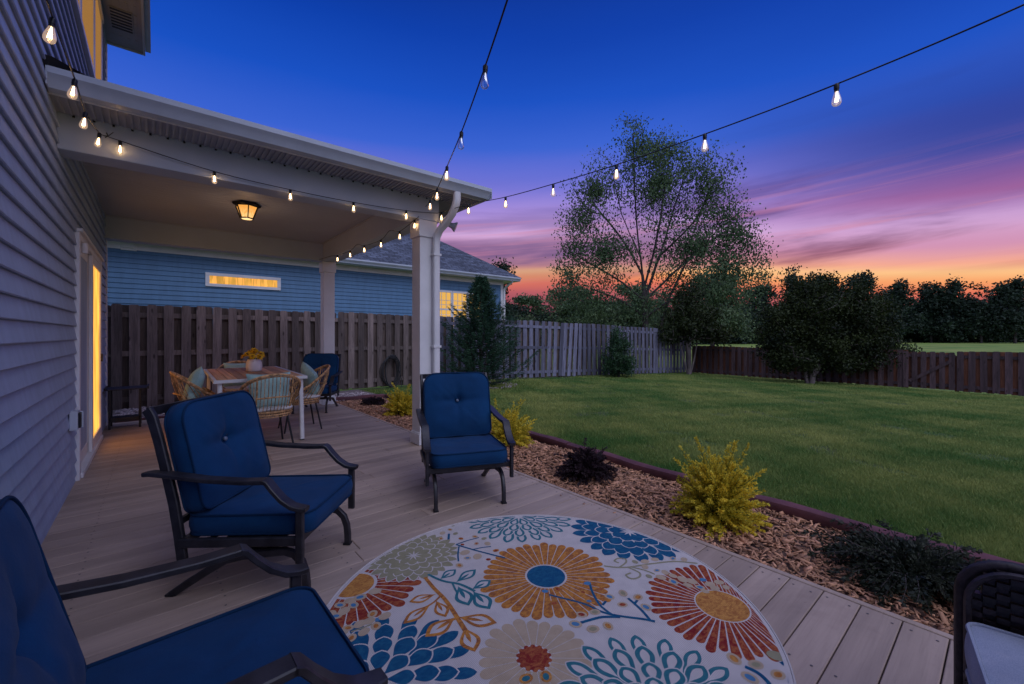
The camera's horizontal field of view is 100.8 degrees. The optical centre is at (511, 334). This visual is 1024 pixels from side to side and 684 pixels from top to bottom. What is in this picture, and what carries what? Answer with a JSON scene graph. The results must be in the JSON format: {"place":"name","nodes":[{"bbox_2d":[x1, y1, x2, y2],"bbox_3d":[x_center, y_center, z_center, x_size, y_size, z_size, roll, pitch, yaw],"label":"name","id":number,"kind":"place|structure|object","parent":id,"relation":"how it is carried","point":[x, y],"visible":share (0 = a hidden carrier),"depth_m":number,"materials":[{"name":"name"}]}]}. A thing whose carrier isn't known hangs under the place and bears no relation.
{"place":"outdoors","nodes":[
{"label":"outdoors","id":0,"kind":"place"},
{"bbox_2d":[108,233,520,336],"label":"neighbour house","id":1,"kind":"structure","parent":0,"point":[376,280],"depth_m":11.64,"materials":[{"name":"blue paint"}]},
{"bbox_2d":[205,272,280,290],"bbox_3d":[-6.988,-1.377,11.078,1.680,0.345,0.050,0,0,-40],"label":"window","id":2,"kind":"structure","parent":1,"relation":"in","point":[211,279],"depth_m":11.03,"materials":[{"name":"yellow glass"}]},
{"bbox_2d":[440,290,451,316],"bbox_3d":[-2.406,-0.885,14.935,0.660,1.350,0.052,0,0,-40],"label":"window","id":3,"kind":"structure","parent":1,"relation":"in","point":[445,295],"depth_m":14.99,"materials":[{"name":"yellow glass"}]},
{"bbox_2d":[452,291,467,327],"bbox_3d":[-1.893,-0.885,15.367,0.660,1.350,0.052,0,0,-40],"label":"window","id":4,"kind":"structure","parent":1,"relation":"in","point":[458,297],"depth_m":15.30,"materials":[{"name":"glass"}]},
{"bbox_2d":[107,0,1023,315],"label":"sky","id":5,"kind":"structure","parent":0,"point":[916,175],"materials":[{"name":"blue"}]},
{"bbox_2d":[339,340,1023,396],"bbox_3d":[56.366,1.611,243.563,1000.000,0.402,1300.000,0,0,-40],"label":"field","id":6,"kind":"structure","parent":0,"point":[955,348],"depth_m":54.81,"materials":[{"name":"green plant"}]},
{"bbox_2d":[0,0,150,543],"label":"house","id":7,"kind":"structure","parent":6,"relation":"on","point":[53,330],"depth_m":2.69,"materials":[{"name":"paint"}]},
{"bbox_2d":[70,0,103,79],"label":"window","id":8,"kind":"structure","parent":7,"relation":"in","point":[88,14],"depth_m":4.48,"materials":[{"name":"yellow glass"}]},
{"bbox_2d":[74,228,103,480],"bbox_3d":[-4.358,0.170,4.371,0.124,2.160,2.020,0,0,-40],"label":"patio door","id":9,"kind":"structure","parent":7,"relation":"in","point":[84,248],"depth_m":4.35,"materials":[{"name":"white plastic"}]},
{"bbox_2d":[113,389,374,416],"bbox_3d":[-4.612,1.300,7.883,4.300,0.001,2.000,0,0,-40],"label":"gravel strip","id":10,"kind":"object","parent":6,"relation":"on","point":[352,391],"visible":0.06,"depth_m":9.58,"materials":[{"name":"gravel"}]},
{"bbox_2d":[114,402,318,422],"bbox_3d":[-4.601,1.280,7.055,2.950,0.091,0.094,0,0,-40],"label":"landscape timber","id":11,"kind":"object","parent":10,"relation":"on","point":[144,418],"visible":0.02,"depth_m":6.28,"materials":[{"name":"brown wood"}]},
{"bbox_2d":[336,394,384,400],"bbox_3d":[-3.086,1.270,8.462,1.063,0.109,0.115,0,0,-36],"label":"landscape timber","id":12,"kind":"object","parent":10,"relation":"on","point":[347,398],"visible":0.59,"depth_m":8.41,"materials":[{"name":"brown wood"}]},
{"bbox_2d":[108,304,411,409],"bbox_3d":[-5.625,0.416,8.351,8.656,1.909,0.258,0,0,-43],"label":"fence","id":13,"kind":"object","parent":6,"relation":"on","point":[152,345],"visible":0.62,"depth_m":8.32,"materials":[{"name":"brown wood"}]},
{"bbox_2d":[380,355,401,387],"bbox_3d":[-3.026,0.986,10.609,0.513,0.966,0.322,0,0,-5],"label":"garden hose","id":14,"kind":"object","parent":13,"relation":"hanging from","point":[394,357],"visible":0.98,"depth_m":10.60,"materials":[{"name":"rubber"}]},
{"bbox_2d":[41,403,953,683],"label":"deck","id":15,"kind":"structure","parent":6,"relation":"on","point":[113,517],"depth_m":2.49,"materials":[{"name":"wood"}]},
{"bbox_2d":[103,383,148,429],"bbox_3d":[-5.233,0.975,5.764,0.450,0.549,0.420,0,0,-40],"label":"side table","id":16,"kind":"object","parent":15,"relation":"on","point":[111,417],"visible":1,"depth_m":5.71,"materials":[{"name":"black metal"}]},
{"bbox_2d":[169,371,215,400],"bbox_3d":[-3.634,0.833,4.980,0.621,0.839,0.623,0,0,-40],"label":"rattan chair","id":17,"kind":"object","parent":15,"relation":"on","point":[182,379],"visible":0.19,"depth_m":4.73,"materials":[{"name":"beige wicker"}]},
{"bbox_2d":[182,366,204,399],"bbox_3d":[-3.701,0.620,4.923,0.154,0.400,0.440,18,-32,-39],"label":"pillow","id":18,"kind":"object","parent":17,"relation":"on","point":[197,377],"visible":0.63,"depth_m":4.81,"materials":[{"name":"green fabric"}]},
{"bbox_2d":[0,495,387,683],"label":"patio chair","id":19,"kind":"object","parent":15,"relation":"on","point":[294,633],"visible":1,"depth_m":1.07,"materials":[{"name":"blue fabric"}]},
{"bbox_2d":[218,360,248,392],"bbox_3d":[-4.177,0.833,6.513,0.623,0.839,0.621,0,0,-40],"label":"rattan chair","id":20,"kind":"object","parent":15,"relation":"on","point":[230,388],"visible":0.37,"depth_m":6.33,"materials":[{"name":"beige wicker"}]},
{"bbox_2d":[223,363,245,386],"bbox_3d":[-4.207,0.620,6.549,0.440,0.400,0.154,0,14,-40],"label":"pillow","id":21,"kind":"object","parent":20,"relation":"on","point":[233,365],"visible":0.23,"depth_m":6.45,"materials":[{"name":"green fabric"}]},
{"bbox_2d":[141,390,358,596],"bbox_3d":[-1.340,0.793,2.281,0.796,0.938,0.676,0,0,0],"label":"patio chair","id":22,"kind":"object","parent":15,"relation":"on","point":[232,489],"visible":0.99,"depth_m":2.04,"materials":[{"name":"blue fabric"}]},
{"bbox_2d":[203,366,307,439],"bbox_3d":[-3.405,0.869,5.526,0.920,0.761,1.945,0,0,-39],"label":"dining table","id":23,"kind":"object","parent":15,"relation":"on","point":[219,377],"visible":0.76,"depth_m":5.06,"materials":[{"name":"brown wood"}]},
{"bbox_2d":[246,359,261,371],"bbox_3d":[-3.422,0.406,5.616,0.188,0.162,0.188,0,0,-40],"label":"vase","id":24,"kind":"object","parent":23,"relation":"on","point":[253,365],"visible":0.9,"depth_m":5.55,"materials":[{"name":"white ceramic"}]},
{"bbox_2d":[241,348,264,359],"bbox_3d":[-3.419,0.307,5.609,0.295,0.268,0.257,0,0,-40],"label":"bouquet","id":25,"kind":"object","parent":24,"relation":"in","point":[260,355],"visible":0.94,"depth_m":5.57,"materials":[{"name":"yellow plant"}]},
{"bbox_2d":[42,54,491,445],"bbox_3d":[-3.020,-0.561,5.465,3.480,3.618,4.650,0,0,-40],"label":"porch","id":26,"kind":"object","parent":15,"relation":"on","point":[146,197],"visible":0.85,"depth_m":4.45,"materials":[{"name":"paint"}]},
{"bbox_2d":[232,200,260,220],"bbox_3d":[-3.258,-1.512,5.205,0.310,0.192,0.268,0,0,-40],"label":"ceiling lamp","id":27,"kind":"object","parent":26,"relation":"hanging from","point":[247,210],"visible":1,"depth_m":5.14,"materials":[{"name":"black metal"}]},
{"bbox_2d":[319,0,507,261],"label":"string light","id":28,"kind":"object","parent":26,"relation":"hanging from","point":[484,76],"visible":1,"depth_m":2.42,"materials":[{"name":"black plastic"}]},
{"bbox_2d":[437,217,457,231],"bbox_3d":[-0.764,-1.322,5.016,0.315,0.175,0.228,0,0,-28],"label":"flood light","id":29,"kind":"object","parent":26,"relation":"attached to","point":[452,226],"visible":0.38,"depth_m":5.08,"materials":[{"name":"metal"}]},
{"bbox_2d":[42,0,1023,220],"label":"string light","id":30,"kind":"object","parent":26,"relation":"hanging from","point":[52,23],"visible":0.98,"depth_m":2.26,"materials":[{"name":"black plastic"}]},
{"bbox_2d":[238,373,300,442],"bbox_3d":[-2.700,0.833,4.718,0.623,0.839,0.621,0,0,-43],"label":"rattan chair","id":31,"kind":"object","parent":15,"relation":"on","point":[279,410],"visible":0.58,"depth_m":4.58,"materials":[{"name":"beige wicker"}]},
{"bbox_2d":[246,372,291,407],"bbox_3d":[-2.685,0.620,4.694,0.440,0.400,0.154,0,-14,-40],"label":"pillow","id":32,"kind":"object","parent":31,"relation":"on","point":[270,381],"visible":0.62,"depth_m":4.63,"materials":[{"name":"green fabric"}]},
{"bbox_2d":[278,364,329,433],"bbox_3d":[-2.768,0.833,5.667,0.621,0.839,0.623,0,0,-38],"label":"rattan chair","id":33,"kind":"object","parent":15,"relation":"on","point":[308,397],"visible":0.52,"depth_m":5.59,"materials":[{"name":"brown wicker"}]},
{"bbox_2d":[301,362,319,399],"bbox_3d":[-2.718,0.620,5.712,0.154,0.400,0.440,-18,32,-39],"label":"pillow","id":34,"kind":"object","parent":33,"relation":"on","point":[309,372],"visible":0.69,"depth_m":5.60,"materials":[{"name":"green fabric"}]},
{"bbox_2d":[289,353,342,413],"bbox_3d":[-3.257,0.793,7.065,0.676,0.938,0.796,0,0,-8],"label":"patio chair","id":35,"kind":"object","parent":15,"relation":"on","point":[313,361],"visible":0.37,"depth_m":7.24,"materials":[{"name":"blue fabric"}]},
{"bbox_2d":[416,372,515,512],"bbox_3d":[-0.405,0.793,3.408,0.676,0.938,0.796,0,0,-17],"label":"patio chair","id":36,"kind":"object","parent":15,"relation":"on","point":[455,411],"visible":1,"depth_m":3.48,"materials":[{"name":"blue fabric"}]},
{"bbox_2d":[326,514,796,683],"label":"rug","id":37,"kind":"object","parent":15,"relation":"on","point":[530,599],"visible":0.96,"depth_m":1.89,"materials":[{"name":"multicoloured fabric"}]},
{"bbox_2d":[954,560,1023,683],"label":"wicker armchair","id":38,"kind":"object","parent":15,"relation":"on","point":[989,632],"visible":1,"depth_m":1.17,"materials":[{"name":"black wicker"}]},
{"bbox_2d":[488,256,522,329],"bbox_3d":[-1.135,-2.428,35.796,4.278,8.556,3.535,0,0,0],"label":"tree","id":39,"kind":"object","parent":6,"relation":"on","point":[502,266],"visible":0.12,"depth_m":35.74,"materials":[{"name":"green plant"}]},
{"bbox_2d":[511,292,553,339],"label":"tree","id":40,"kind":"object","parent":6,"relation":"on","point":[533,301],"visible":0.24,"depth_m":45.72,"materials":[{"name":"green plant"}]},
{"bbox_2d":[534,283,621,346],"bbox_3d":[5.700,-1.520,39.953,9.640,6.740,5.424,0,0,0],"label":"tree","id":41,"kind":"object","parent":6,"relation":"on","point":[559,311],"visible":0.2,"depth_m":39.33,"materials":[{"name":"green plant"}]},
{"bbox_2d":[592,280,663,345],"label":"tree","id":42,"kind":"object","parent":6,"relation":"on","point":[636,287],"visible":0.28,"depth_m":41.43,"materials":[{"name":"green plant"}]},
{"bbox_2d":[349,398,953,635],"bbox_3d":[0.585,1.298,4.055,1.120,0.024,11.450,0,0,-40],"label":"mulch bed","id":43,"kind":"object","parent":6,"relation":"on","point":[909,604],"visible":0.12,"depth_m":2.72,"materials":[{"name":"wood"}]},
{"bbox_2d":[360,396,386,405],"bbox_3d":[-2.526,1.214,7.748,0.523,0.181,0.467,0,0,-8],"label":"plum shrub","id":44,"kind":"object","parent":43,"relation":"on","point":[371,400],"visible":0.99,"depth_m":7.66,"materials":[{"name":"purple plant"}]},
{"bbox_2d":[381,383,411,416],"bbox_3d":[-1.794,1.043,6.872,0.636,0.540,0.637,0,0,-12],"label":"golden shrub","id":45,"kind":"object","parent":43,"relation":"on","point":[399,401],"visible":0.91,"depth_m":6.76,"materials":[{"name":"yellow plant"}]},
{"bbox_2d":[491,398,536,447],"bbox_3d":[-0.055,1.028,4.995,0.694,0.579,0.732,0,0,16],"label":"golden shrub","id":46,"kind":"object","parent":43,"relation":"on","point":[519,434],"visible":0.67,"depth_m":4.91,"materials":[{"name":"yellow plant"}]},
{"bbox_2d":[553,438,617,486],"bbox_3d":[0.660,1.140,3.819,0.582,0.331,0.594,0,0,12],"label":"plum shrub","id":47,"kind":"object","parent":43,"relation":"on","point":[586,463],"visible":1,"depth_m":3.73,"materials":[{"name":"purple plant"}]},
{"bbox_2d":[566,443,695,485],"bbox_3d":[1.139,1.270,4.143,0.115,0.109,1.620,0,0,-37],"label":"landscape timber","id":48,"kind":"object","parent":43,"relation":"on","point":[662,473],"visible":0.45,"depth_m":3.99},
{"bbox_2d":[669,435,772,540],"bbox_3d":[1.422,1.003,2.934,0.656,0.644,0.640,0,0,-40],"label":"golden shrub","id":49,"kind":"object","parent":43,"relation":"on","point":[718,495],"visible":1,"depth_m":2.84,"materials":[{"name":"yellow plant"}]},
{"bbox_2d":[746,494,1023,564],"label":"landscape timber","id":50,"kind":"object","parent":43,"relation":"on","point":[822,518],"visible":0.41,"depth_m":2.86,"materials":[{"name":"brown wood"}]},
{"bbox_2d":[792,518,993,615],"bbox_3d":[2.107,1.187,2.231,0.981,0.249,0.867,0,0,-23],"label":"spreading shrub","id":51,"kind":"object","parent":43,"relation":"on","point":[898,563],"visible":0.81,"depth_m":2.18,"materials":[{"name":"green plant"}]},
{"bbox_2d":[541,111,785,367],"bbox_3d":[7.033,-4.468,19.886,11.357,12.160,5.696,0,0,0],"label":"birch tree","id":52,"kind":"object","parent":6,"relation":"on","point":[693,245],"visible":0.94,"depth_m":19.69,"materials":[{"name":"green plant"}]},
{"bbox_2d":[639,287,701,346],"bbox_3d":[14.390,-1.242,37.913,6.246,6.183,4.038,0,0,0],"label":"tree","id":53,"kind":"object","parent":6,"relation":"on","point":[660,310],"visible":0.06,"depth_m":37.71,"materials":[{"name":"green plant"}]},
{"bbox_2d":[681,263,759,345],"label":"tree","id":54,"kind":"object","parent":6,"relation":"on","point":[741,321],"visible":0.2,"depth_m":50.94,"materials":[{"name":"green plant"}]},
{"bbox_2d":[505,286,1023,345],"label":"woodland","id":55,"kind":"object","parent":6,"relation":"on","point":[1008,338],"visible":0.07,"depth_m":82.88,"materials":[{"name":"green plant"}]},
{"bbox_2d":[742,281,787,340],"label":"tree","id":56,"kind":"object","parent":6,"relation":"on","point":[768,298],"visible":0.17,"depth_m":83.13,"materials":[{"name":"green plant"}]},
{"bbox_2d":[777,263,817,328],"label":"tree","id":57,"kind":"object","parent":6,"relation":"on","point":[792,275],"visible":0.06,"depth_m":91.43,"materials":[{"name":"green plant"}]},
{"bbox_2d":[802,269,838,329],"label":"tree","id":58,"kind":"object","parent":6,"relation":"on","point":[811,276],"visible":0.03,"depth_m":96.30,"materials":[{"name":"green plant"}]},
{"bbox_2d":[840,269,882,294],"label":"tree","id":59,"kind":"object","parent":6,"relation":"on","point":[864,276],"visible":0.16,"depth_m":89.27,"materials":[{"name":"green plant"}]},
{"bbox_2d":[872,278,924,341],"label":"tree","id":60,"kind":"object","parent":6,"relation":"on","point":[899,290],"visible":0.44,"depth_m":86.75,"materials":[{"name":"green plant"}]},
{"bbox_2d":[907,280,955,342],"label":"tree","id":61,"kind":"object","parent":6,"relation":"on","point":[928,297],"visible":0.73,"depth_m":90.96,"materials":[{"name":"green plant"}]},
{"bbox_2d":[929,274,987,342],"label":"tree","id":62,"kind":"object","parent":6,"relation":"on","point":[947,328],"visible":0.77,"depth_m":89.08,"materials":[{"name":"green plant"}]},
{"bbox_2d":[953,281,1012,342],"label":"tree","id":63,"kind":"object","parent":6,"relation":"on","point":[975,310],"visible":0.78,"depth_m":86.94,"materials":[{"name":"green plant"}]},
{"bbox_2d":[955,351,1023,395],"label":"fence","id":64,"kind":"object","parent":6,"relation":"on","point":[1002,373],"visible":0.93,"depth_m":11.96,"materials":[{"name":"red wood"}]},
{"bbox_2d":[981,275,1023,342],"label":"tree","id":65,"kind":"object","parent":6,"relation":"on","point":[1011,294],"visible":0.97,"depth_m":85.09,"materials":[{"name":"green plant"}]},
{"bbox_2d":[356,371,1023,562],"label":"lawn","id":66,"kind":"structure","parent":0,"point":[810,447],"depth_m":6.39,"materials":[{"name":"green plant"}]},
{"bbox_2d":[113,382,517,422],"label":"river rocks","id":67,"kind":"object","parent":66,"relation":"on","point":[129,411],"visible":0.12,"depth_m":7.25,"materials":[{"name":"grey stone"}]},
{"bbox_2d":[440,274,539,385],"bbox_3d":[-0.768,-0.106,10.764,2.893,2.910,3.036,0,0,-40],"label":"conifer","id":68,"kind":"object","parent":66,"relation":"on","point":[480,302],"visible":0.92,"depth_m":10.57,"materials":[{"name":"green plant"}]},
{"bbox_2d":[524,431,571,449],"bbox_3d":[0.127,1.270,5.500,0.115,0.109,1.742,0,0,-36],"label":"landscape timber","id":69,"kind":"object","parent":66,"relation":"on","point":[548,439],"visible":0.3,"depth_m":5.01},
{"bbox_2d":[440,316,690,379],"bbox_3d":[2.678,0.575,15.014,12.672,2.175,0.270,0,0,-35],"label":"fence","id":70,"kind":"object","parent":66,"relation":"on","point":[585,342],"visible":0.59,"depth_m":14.44,"materials":[{"name":"grey wood"}]},
{"bbox_2d":[598,325,638,376],"bbox_3d":[3.698,0.601,14.579,1.445,1.888,1.398,0,0,0],"label":"shrub","id":71,"kind":"object","parent":66,"relation":"on","point":[617,362],"visible":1,"depth_m":14.41,"materials":[{"name":"green plant"}]},
{"bbox_2d":[651,276,740,373],"bbox_3d":[7.381,-0.374,17.312,3.487,4.066,2.069,0,0,0],"label":"tree","id":72,"kind":"object","parent":66,"relation":"on","point":[696,320],"visible":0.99,"depth_m":17.03,"materials":[{"name":"green plant"}]},
{"bbox_2d":[692,346,908,387],"bbox_3d":[10.175,1.107,15.950,0.146,1.268,6.998,0,0,-40],"label":"fence","id":73,"kind":"object","parent":66,"relation":"on","point":[732,360],"visible":0.52,"depth_m":16.43,"materials":[{"name":"red wood"}]},
{"bbox_2d":[903,351,955,389],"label":"gate","id":74,"kind":"structure","parent":73,"relation":"attached to","point":[930,370],"depth_m":12.86,"materials":[{"name":"red wood"}]},
{"bbox_2d":[747,269,922,383],"bbox_3d":[10.667,-0.255,13.989,5.556,3.912,2.547,0,0,0],"label":"tree","id":75,"kind":"object","parent":66,"relation":"on","point":[853,315],"visible":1,"depth_m":13.62,"materials":[{"name":"green plant"}]}
]}

